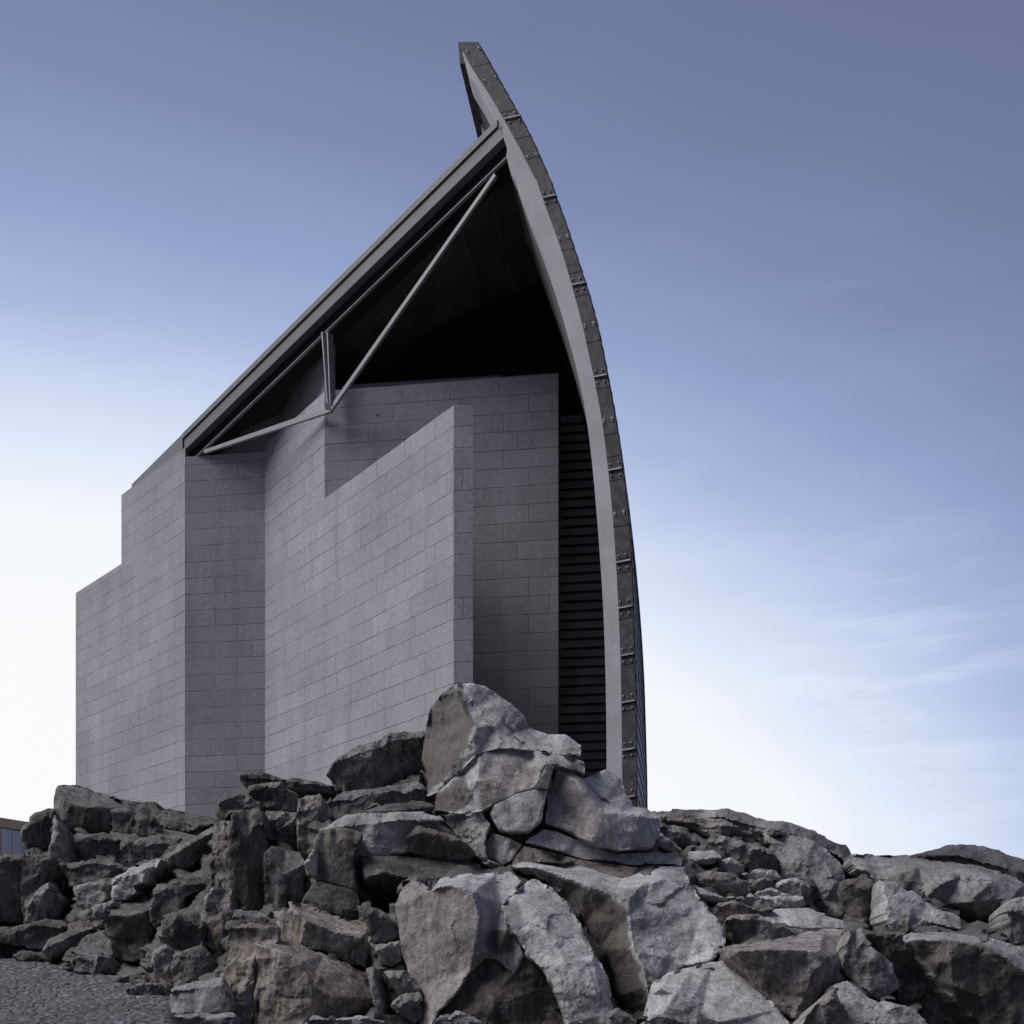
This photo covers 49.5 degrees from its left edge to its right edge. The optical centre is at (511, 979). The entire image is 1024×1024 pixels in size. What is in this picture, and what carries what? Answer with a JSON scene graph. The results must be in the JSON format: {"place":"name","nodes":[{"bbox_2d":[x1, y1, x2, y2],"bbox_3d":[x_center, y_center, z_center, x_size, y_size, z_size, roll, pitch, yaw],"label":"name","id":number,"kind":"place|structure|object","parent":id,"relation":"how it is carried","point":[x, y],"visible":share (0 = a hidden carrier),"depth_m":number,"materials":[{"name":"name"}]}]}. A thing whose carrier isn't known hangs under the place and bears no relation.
{"place":"outdoors","nodes":[
{"label":"outdoors","id":0,"kind":"place"},
{"bbox_2d":[0,951,178,1023],"bbox_3d":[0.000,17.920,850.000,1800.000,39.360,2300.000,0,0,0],"label":"ground","id":1,"kind":"structure","parent":0,"point":[35,992],"depth_m":11.61,"materials":[{"name":"grey gravel"}]},
{"bbox_2d":[0,818,27,855],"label":"ochre building","id":2,"kind":"structure","parent":1,"relation":"on","point":[11,842],"depth_m":41.90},
{"bbox_2d":[3,829,22,854],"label":"window","id":3,"kind":"structure","parent":2,"relation":"in","point":[7,834],"depth_m":41.94,"materials":[{"name":"blue glass"}]},
{"bbox_2d":[76,42,647,819],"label":"museum building","id":4,"kind":"structure","parent":1,"relation":"on","point":[376,490],"depth_m":23.85,"materials":[{"name":"concrete"}]},
{"bbox_2d":[0,736,1023,1023],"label":"bedrock","id":5,"kind":"structure","parent":1,"relation":"on","point":[978,928],"depth_m":14.00,"materials":[{"name":"grey stone"}]},
{"bbox_2d":[0,854,23,923],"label":"boulder","id":6,"kind":"object","parent":5,"relation":"on","point":[10,882],"visible":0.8,"depth_m":16.78,"materials":[{"name":"stone"}]},
{"bbox_2d":[0,918,67,949],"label":"boulder","id":7,"kind":"object","parent":5,"relation":"on","point":[36,935],"visible":0.91,"depth_m":15.76,"materials":[{"name":"stone"}]},
{"bbox_2d":[20,808,58,850],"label":"boulder","id":8,"kind":"object","parent":5,"relation":"on","point":[35,831],"visible":0.67,"depth_m":18.72,"materials":[{"name":"stone"}]},
{"bbox_2d":[20,854,62,922],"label":"boulder","id":9,"kind":"object","parent":5,"relation":"on","point":[38,871],"visible":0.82,"depth_m":16.55,"materials":[{"name":"stone"}]},
{"bbox_2d":[24,882,70,923],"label":"boulder","id":10,"kind":"object","parent":5,"relation":"on","point":[48,900],"visible":0.88,"depth_m":16.24,"materials":[{"name":"stone"}]},
{"bbox_2d":[48,815,77,903],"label":"boulder","id":11,"kind":"object","parent":5,"relation":"on","point":[61,850],"visible":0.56,"depth_m":17.22,"materials":[{"name":"grey stone"}]},
{"bbox_2d":[42,927,96,963],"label":"boulder","id":12,"kind":"object","parent":5,"relation":"on","point":[55,948],"visible":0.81,"depth_m":14.86,"materials":[{"name":"stone"}]},
{"bbox_2d":[67,878,111,931],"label":"boulder","id":13,"kind":"object","parent":5,"relation":"on","point":[89,895],"visible":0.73,"depth_m":15.48,"materials":[{"name":"stone"}]},
{"bbox_2d":[54,785,137,834],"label":"boulder","id":14,"kind":"object","parent":5,"relation":"on","point":[87,809],"visible":0.67,"depth_m":18.63,"materials":[{"name":"stone"}]},
{"bbox_2d":[74,930,119,957],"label":"boulder","id":15,"kind":"object","parent":5,"relation":"on","point":[94,943],"visible":0.84,"depth_m":14.36,"materials":[{"name":"stone"}]},
{"bbox_2d":[72,832,121,860],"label":"boulder","id":16,"kind":"object","parent":5,"relation":"on","point":[87,846],"visible":0.68,"depth_m":17.55,"materials":[{"name":"stone"}]},
{"bbox_2d":[74,954,120,974],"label":"boulder","id":17,"kind":"object","parent":5,"relation":"on","point":[100,964],"visible":0.87,"depth_m":13.66,"materials":[{"name":"stone"}]},
{"bbox_2d":[67,859,128,883],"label":"boulder","id":18,"kind":"object","parent":5,"relation":"on","point":[83,872],"visible":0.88,"depth_m":16.47,"materials":[{"name":"stone"}]},
{"bbox_2d":[91,899,118,928],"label":"boulder","id":19,"kind":"object","parent":5,"relation":"on","point":[100,909],"visible":0.58,"depth_m":14.91,"materials":[{"name":"grey stone"}]},
{"bbox_2d":[110,808,135,833],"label":"boulder","id":20,"kind":"object","parent":5,"relation":"on","point":[123,820],"visible":0.77,"depth_m":18.25,"materials":[{"name":"stone"}]},
{"bbox_2d":[102,896,154,961],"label":"boulder","id":21,"kind":"object","parent":5,"relation":"on","point":[129,930],"visible":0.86,"depth_m":14.64,"materials":[{"name":"stone"}]},
{"bbox_2d":[111,859,165,901],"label":"boulder","id":22,"kind":"object","parent":5,"relation":"on","point":[131,884],"visible":0.97,"depth_m":15.36,"materials":[{"name":"stone"}]},
{"bbox_2d":[114,836,181,867],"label":"boulder","id":23,"kind":"object","parent":5,"relation":"on","point":[131,852],"visible":0.7,"depth_m":16.62,"materials":[{"name":"stone"}]},
{"bbox_2d":[126,982,169,995],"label":"boulder","id":24,"kind":"object","parent":5,"relation":"on","point":[146,989],"visible":0.72,"depth_m":11.93,"materials":[{"name":"stone"}]},
{"bbox_2d":[134,814,162,836],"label":"boulder","id":25,"kind":"object","parent":5,"relation":"on","point":[147,826],"visible":0.84,"depth_m":18.04,"materials":[{"name":"stone"}]},
{"bbox_2d":[135,971,173,993],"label":"boulder","id":26,"kind":"object","parent":5,"relation":"on","point":[159,978],"visible":0.51,"depth_m":12.26,"materials":[{"name":"grey stone"}]},
{"bbox_2d":[151,944,179,978],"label":"boulder","id":27,"kind":"object","parent":5,"relation":"on","point":[164,957],"visible":0.69,"depth_m":12.91,"materials":[{"name":"grey stone"}]},
{"bbox_2d":[127,801,216,834],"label":"boulder","id":28,"kind":"object","parent":5,"relation":"on","point":[185,822],"visible":0.81,"depth_m":19.23,"materials":[{"name":"stone"}]},
{"bbox_2d":[149,877,210,927],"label":"boulder","id":29,"kind":"object","parent":5,"relation":"on","point":[176,895],"visible":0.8,"depth_m":14.36,"materials":[{"name":"stone"}]},
{"bbox_2d":[161,913,206,950],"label":"boulder","id":30,"kind":"object","parent":5,"relation":"on","point":[183,932],"visible":0.94,"depth_m":13.07,"materials":[{"name":"stone"}]},
{"bbox_2d":[161,826,213,880],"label":"boulder","id":31,"kind":"object","parent":5,"relation":"on","point":[186,856],"visible":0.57,"depth_m":15.88,"materials":[{"name":"stone"}]},
{"bbox_2d":[170,945,217,984],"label":"boulder","id":32,"kind":"object","parent":5,"relation":"on","point":[192,964],"visible":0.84,"depth_m":12.42,"materials":[{"name":"stone"}]},
{"bbox_2d":[170,978,235,1014],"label":"boulder","id":33,"kind":"object","parent":5,"relation":"on","point":[213,996],"visible":0.96,"depth_m":10.83,"materials":[{"name":"stone"}]},
{"bbox_2d":[174,1012,240,1023],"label":"boulder","id":34,"kind":"object","parent":5,"relation":"on","point":[209,1018],"visible":1,"depth_m":10.44,"materials":[{"name":"stone"}]},
{"bbox_2d":[201,886,237,960],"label":"boulder","id":35,"kind":"object","parent":5,"relation":"on","point":[219,907],"visible":0.72,"depth_m":13.28,"materials":[{"name":"grey stone"}]},
{"bbox_2d":[213,820,230,889],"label":"boulder","id":36,"kind":"object","parent":5,"relation":"on","point":[222,840],"visible":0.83,"depth_m":14.17,"materials":[{"name":"grey stone"}]},
{"bbox_2d":[215,793,263,821],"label":"boulder","id":37,"kind":"object","parent":5,"relation":"on","point":[227,801],"visible":0.66,"depth_m":15.06,"materials":[{"name":"stone"}]},
{"bbox_2d":[228,808,271,910],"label":"boulder","id":38,"kind":"object","parent":5,"relation":"on","point":[251,842],"visible":0.84,"depth_m":14.17,"materials":[{"name":"stone"}]},
{"bbox_2d":[220,921,280,1023],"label":"boulder","id":39,"kind":"object","parent":5,"relation":"on","point":[238,973],"visible":0.71,"depth_m":11.25,"materials":[{"name":"beige stone"}]},
{"bbox_2d":[231,909,272,922],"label":"boulder","id":40,"kind":"object","parent":5,"relation":"on","point":[240,914],"visible":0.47,"depth_m":13.04,"materials":[{"name":"stone"}]},
{"bbox_2d":[247,782,299,812],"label":"boulder","id":41,"kind":"object","parent":5,"relation":"on","point":[273,796],"visible":0.75,"depth_m":15.29,"materials":[{"name":"stone"}]},
{"bbox_2d":[265,811,297,851],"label":"boulder","id":42,"kind":"object","parent":5,"relation":"on","point":[283,825],"visible":0.57,"depth_m":14.94,"materials":[{"name":"stone"}]},
{"bbox_2d":[263,846,306,907],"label":"boulder","id":43,"kind":"object","parent":5,"relation":"on","point":[284,878],"visible":0.9,"depth_m":13.84,"materials":[{"name":"stone"}]},
{"bbox_2d":[240,772,336,800],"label":"boulder","id":44,"kind":"object","parent":5,"relation":"on","point":[301,788],"visible":0.68,"depth_m":15.57,"materials":[{"name":"stone"}]},
{"bbox_2d":[253,939,372,1023],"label":"boulder","id":45,"kind":"object","parent":5,"relation":"on","point":[299,984],"visible":0.95,"depth_m":11.06,"materials":[{"name":"beige stone"}]},
{"bbox_2d":[296,794,331,860],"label":"boulder","id":46,"kind":"object","parent":5,"relation":"on","point":[311,808],"visible":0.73,"depth_m":14.76,"materials":[{"name":"grey stone"}]},
{"bbox_2d":[273,902,370,967],"bbox_3d":[-2.087,-0.480,12.472,1.066,0.736,1.362,0,0,0],"label":"boulder","id":47,"kind":"object","parent":5,"relation":"on","point":[347,939],"visible":0.94,"depth_m":12.02,"materials":[{"name":"beige stone"}]},
{"bbox_2d":[302,881,360,919],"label":"boulder","id":48,"kind":"object","parent":5,"relation":"on","point":[341,902],"visible":0.87,"depth_m":12.81,"materials":[{"name":"stone"}]},
{"bbox_2d":[312,826,362,892],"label":"boulder","id":49,"kind":"object","parent":5,"relation":"on","point":[339,849],"visible":0.89,"depth_m":13.01,"materials":[{"name":"stone"}]},
{"bbox_2d":[305,1015,386,1023],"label":"boulder","id":50,"kind":"object","parent":5,"relation":"on","point":[355,1019],"visible":0.99,"depth_m":10.54,"materials":[{"name":"stone"}]},
{"bbox_2d":[326,731,424,793],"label":"boulder","id":51,"kind":"object","parent":5,"relation":"on","point":[389,759],"visible":0.86,"depth_m":15.38,"materials":[{"name":"stone"}]},
{"bbox_2d":[357,905,398,944],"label":"boulder","id":52,"kind":"object","parent":5,"relation":"on","point":[382,926],"visible":0.97,"depth_m":11.86,"materials":[{"name":"stone"}]},
{"bbox_2d":[327,781,432,820],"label":"boulder","id":53,"kind":"object","parent":5,"relation":"on","point":[353,802],"visible":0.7,"depth_m":14.78,"materials":[{"name":"stone"}]},
{"bbox_2d":[319,812,442,857],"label":"boulder","id":54,"kind":"object","parent":5,"relation":"on","point":[384,834],"visible":0.82,"depth_m":13.43,"materials":[{"name":"stone"}]},
{"bbox_2d":[373,940,401,966],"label":"boulder","id":55,"kind":"object","parent":5,"relation":"on","point":[389,954],"visible":0.91,"depth_m":11.75,"materials":[{"name":"stone"}]},
{"bbox_2d":[366,967,412,1023],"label":"boulder","id":56,"kind":"object","parent":5,"relation":"on","point":[375,976],"visible":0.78,"depth_m":11.35,"materials":[{"name":"stone"}]},
{"bbox_2d":[361,801,433,814],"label":"boulder","id":57,"kind":"object","parent":5,"relation":"on","point":[421,806],"visible":0.59,"depth_m":14.08,"materials":[{"name":"stone"}]},
{"bbox_2d":[383,970,420,994],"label":"boulder","id":58,"kind":"object","parent":5,"relation":"on","point":[402,981],"visible":0.88,"depth_m":11.32,"materials":[{"name":"stone"}]},
{"bbox_2d":[391,992,422,1023],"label":"boulder","id":59,"kind":"object","parent":5,"relation":"on","point":[407,1005],"visible":1,"depth_m":11.25,"materials":[{"name":"stone"}]},
{"bbox_2d":[358,856,466,909],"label":"boulder","id":60,"kind":"object","parent":5,"relation":"on","point":[380,877],"visible":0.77,"depth_m":13.19,"materials":[{"name":"stone"}]},
{"bbox_2d":[406,825,475,860],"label":"boulder","id":61,"kind":"object","parent":5,"relation":"on","point":[428,843],"visible":0.94,"depth_m":13.41,"materials":[{"name":"stone"}]},
{"bbox_2d":[395,872,523,1023],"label":"boulder","id":62,"kind":"object","parent":5,"relation":"on","point":[454,931],"visible":0.97,"depth_m":11.35,"materials":[{"name":"stone"}]},
{"bbox_2d":[448,1011,481,1023],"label":"boulder","id":63,"kind":"object","parent":5,"relation":"on","point":[458,1017],"visible":1,"depth_m":10.65,"materials":[{"name":"stone"}]},
{"bbox_2d":[436,812,502,868],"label":"boulder","id":64,"kind":"object","parent":5,"relation":"on","point":[472,831],"visible":0.88,"depth_m":13.83,"materials":[{"name":"stone"}]},
{"bbox_2d":[419,683,581,798],"bbox_3d":[-0.183,-3.204,15.257,2.208,1.577,2.522,0,0,0],"label":"boulder","id":65,"kind":"object","parent":5,"relation":"on","point":[467,724],"visible":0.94,"depth_m":14.57,"materials":[{"name":"stone"}]},
{"bbox_2d":[437,952,563,1023],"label":"boulder","id":66,"kind":"object","parent":5,"relation":"on","point":[493,991],"visible":0.79,"depth_m":11.22,"materials":[{"name":"stone"}]},
{"bbox_2d":[485,833,521,864],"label":"boulder","id":67,"kind":"object","parent":5,"relation":"on","point":[501,850],"visible":0.95,"depth_m":13.68,"materials":[{"name":"stone"}]},
{"bbox_2d":[434,750,584,814],"bbox_3d":[-0.048,-2.504,14.493,1.932,0.853,1.615,0,0,0],"label":"boulder","id":68,"kind":"object","parent":5,"relation":"on","point":[484,782],"visible":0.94,"depth_m":13.97,"materials":[{"name":"stone"}]},
{"bbox_2d":[490,789,546,834],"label":"boulder","id":69,"kind":"object","parent":5,"relation":"on","point":[519,813],"visible":1,"depth_m":13.59,"materials":[{"name":"stone"}]},
{"bbox_2d":[501,879,612,1023],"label":"boulder","id":70,"kind":"object","parent":5,"relation":"on","point":[545,926],"visible":0.97,"depth_m":11.20,"materials":[{"name":"stone"}]},
{"bbox_2d":[511,846,653,877],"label":"boulder","id":71,"kind":"object","parent":5,"relation":"on","point":[527,854],"visible":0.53,"depth_m":13.47,"materials":[{"name":"grey stone"}]},
{"bbox_2d":[545,769,659,853],"bbox_3d":[1.154,-2.219,14.488,1.485,1.280,2.236,0,0,0],"label":"boulder","id":72,"kind":"object","parent":5,"relation":"on","point":[578,809],"visible":0.99,"depth_m":13.76,"materials":[{"name":"stone"}]},
{"bbox_2d":[525,829,682,866],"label":"boulder","id":73,"kind":"object","parent":5,"relation":"on","point":[556,841],"visible":0.88,"depth_m":13.68,"materials":[{"name":"stone"}]},
{"bbox_2d":[511,861,725,1012],"bbox_3d":[1.177,-0.454,13.415,2.388,2.052,3.601,0,0,0],"label":"boulder","id":74,"kind":"object","parent":5,"relation":"on","point":[659,922],"visible":0.93,"depth_m":12.29,"materials":[{"name":"stone"}]},
{"bbox_2d":[606,1008,636,1023],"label":"boulder","id":75,"kind":"object","parent":5,"relation":"on","point":[617,1016],"visible":1,"depth_m":10.33,"materials":[{"name":"stone"}]},
{"bbox_2d":[641,1014,684,1023],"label":"boulder","id":76,"kind":"object","parent":5,"relation":"on","point":[659,1019],"visible":1,"depth_m":9.92,"materials":[{"name":"stone"}]},
{"bbox_2d":[657,833,682,852],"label":"boulder","id":77,"kind":"object","parent":5,"relation":"on","point":[666,845],"visible":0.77,"depth_m":15.03,"materials":[{"name":"stone"}]},
{"bbox_2d":[659,823,708,848],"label":"boulder","id":78,"kind":"object","parent":5,"relation":"on","point":[682,837],"visible":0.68,"depth_m":15.97,"materials":[{"name":"stone"}]},
{"bbox_2d":[687,850,721,867],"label":"boulder","id":79,"kind":"object","parent":5,"relation":"on","point":[706,858],"visible":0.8,"depth_m":14.88,"materials":[{"name":"stone"}]},
{"bbox_2d":[658,815,757,842],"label":"boulder","id":80,"kind":"object","parent":5,"relation":"on","point":[705,828],"visible":0.66,"depth_m":16.87,"materials":[{"name":"grey stone"}]},
{"bbox_2d":[643,961,788,1023],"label":"boulder","id":81,"kind":"object","parent":5,"relation":"on","point":[724,993],"visible":0.97,"depth_m":10.54,"materials":[{"name":"stone"}]},
{"bbox_2d":[692,884,752,905],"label":"boulder","id":82,"kind":"object","parent":5,"relation":"on","point":[709,897],"visible":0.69,"depth_m":13.64,"materials":[{"name":"stone"}]},
{"bbox_2d":[695,871,754,896],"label":"boulder","id":83,"kind":"object","parent":5,"relation":"on","point":[723,883],"visible":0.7,"depth_m":14.05,"materials":[{"name":"grey stone"}]},
{"bbox_2d":[708,834,774,873],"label":"boulder","id":84,"kind":"object","parent":5,"relation":"on","point":[750,856],"visible":0.8,"depth_m":15.95,"materials":[{"name":"stone"}]},
{"bbox_2d":[713,900,774,916],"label":"boulder","id":85,"kind":"object","parent":5,"relation":"on","point":[729,908],"visible":0.69,"depth_m":13.05,"materials":[{"name":"grey stone"}]},
{"bbox_2d":[652,808,850,879],"bbox_3d":[4.122,-2.251,19.665,3.634,1.321,2.540,0,0,0],"label":"boulder","id":86,"kind":"object","parent":5,"relation":"on","point":[839,852],"visible":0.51,"depth_m":18.67,"materials":[{"name":"stone"}]},
{"bbox_2d":[740,869,781,880],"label":"boulder","id":87,"kind":"object","parent":5,"relation":"on","point":[772,875],"visible":0.73,"depth_m":14.85,"materials":[{"name":"stone"}]},
{"bbox_2d":[723,914,805,945],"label":"boulder","id":88,"kind":"object","parent":5,"relation":"on","point":[742,928],"visible":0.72,"depth_m":12.47,"materials":[{"name":"grey stone"}]},
{"bbox_2d":[736,894,805,908],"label":"boulder","id":89,"kind":"object","parent":5,"relation":"on","point":[785,902],"visible":0.61,"depth_m":13.73,"materials":[{"name":"stone"}]},
{"bbox_2d":[719,928,844,1020],"bbox_3d":[2.884,-0.089,11.818,1.319,0.985,2.541,0,0,16],"label":"boulder","id":90,"kind":"object","parent":5,"relation":"on","point":[795,976],"visible":0.89,"depth_m":10.79,"materials":[{"name":"grey stone"}]},
{"bbox_2d":[773,877,812,897],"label":"boulder","id":91,"kind":"object","parent":5,"relation":"on","point":[794,886],"visible":0.77,"depth_m":14.45,"materials":[{"name":"stone"}]},
{"bbox_2d":[760,832,844,919],"bbox_3d":[4.512,-1.564,17.302,1.244,1.508,2.347,0,0,0],"label":"boulder","id":92,"kind":"object","parent":5,"relation":"on","point":[800,857],"visible":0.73,"depth_m":16.71,"materials":[{"name":"stone"}]},
{"bbox_2d":[762,908,845,930],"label":"boulder","id":93,"kind":"object","parent":5,"relation":"on","point":[808,919],"visible":0.71,"depth_m":13.05,"materials":[{"name":"stone"}]},
{"bbox_2d":[793,988,850,1023],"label":"boulder","id":94,"kind":"object","parent":5,"relation":"on","point":[828,1007],"visible":1,"depth_m":10.02,"materials":[{"name":"grey stone"}]},
{"bbox_2d":[837,877,875,928],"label":"boulder","id":95,"kind":"object","parent":5,"relation":"on","point":[854,895],"visible":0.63,"depth_m":15.59,"materials":[{"name":"stone"}]},
{"bbox_2d":[836,928,899,1001],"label":"boulder","id":96,"kind":"object","parent":5,"relation":"on","point":[866,966],"visible":0.92,"depth_m":10.96,"materials":[{"name":"stone"}]},
{"bbox_2d":[833,981,926,1023],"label":"boulder","id":97,"kind":"object","parent":5,"relation":"on","point":[859,1006],"visible":0.9,"depth_m":10.16,"materials":[{"name":"stone"}]},
{"bbox_2d":[862,930,961,1023],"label":"boulder","id":98,"kind":"object","parent":5,"relation":"on","point":[896,952],"visible":0.6,"depth_m":11.32,"materials":[{"name":"stone"}]},
{"bbox_2d":[870,880,962,932],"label":"boulder","id":99,"kind":"object","parent":5,"relation":"on","point":[893,905],"visible":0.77,"depth_m":14.72,"materials":[{"name":"stone"}]},
{"bbox_2d":[841,854,1023,920],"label":"boulder","id":100,"kind":"object","parent":5,"relation":"on","point":[972,892],"visible":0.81,"depth_m":17.47,"materials":[{"name":"stone"}]},
{"bbox_2d":[903,932,1023,1023],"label":"boulder","id":101,"kind":"object","parent":5,"relation":"on","point":[970,979],"visible":0.91,"depth_m":10.86,"materials":[{"name":"stone"}]},
{"bbox_2d":[910,844,1023,882],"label":"boulder","id":102,"kind":"object","parent":5,"relation":"on","point":[994,859],"visible":0.39,"depth_m":25.24,"materials":[{"name":"stone"}]},
{"bbox_2d":[989,896,1023,944],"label":"boulder","id":103,"kind":"object","parent":5,"relation":"on","point":[1007,918],"visible":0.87,"depth_m":14.15,"materials":[{"name":"stone"}]},
{"bbox_2d":[0,0,1023,858],"label":"sky","id":104,"kind":"structure","parent":0,"point":[796,227],"materials":[{"name":"blue"}]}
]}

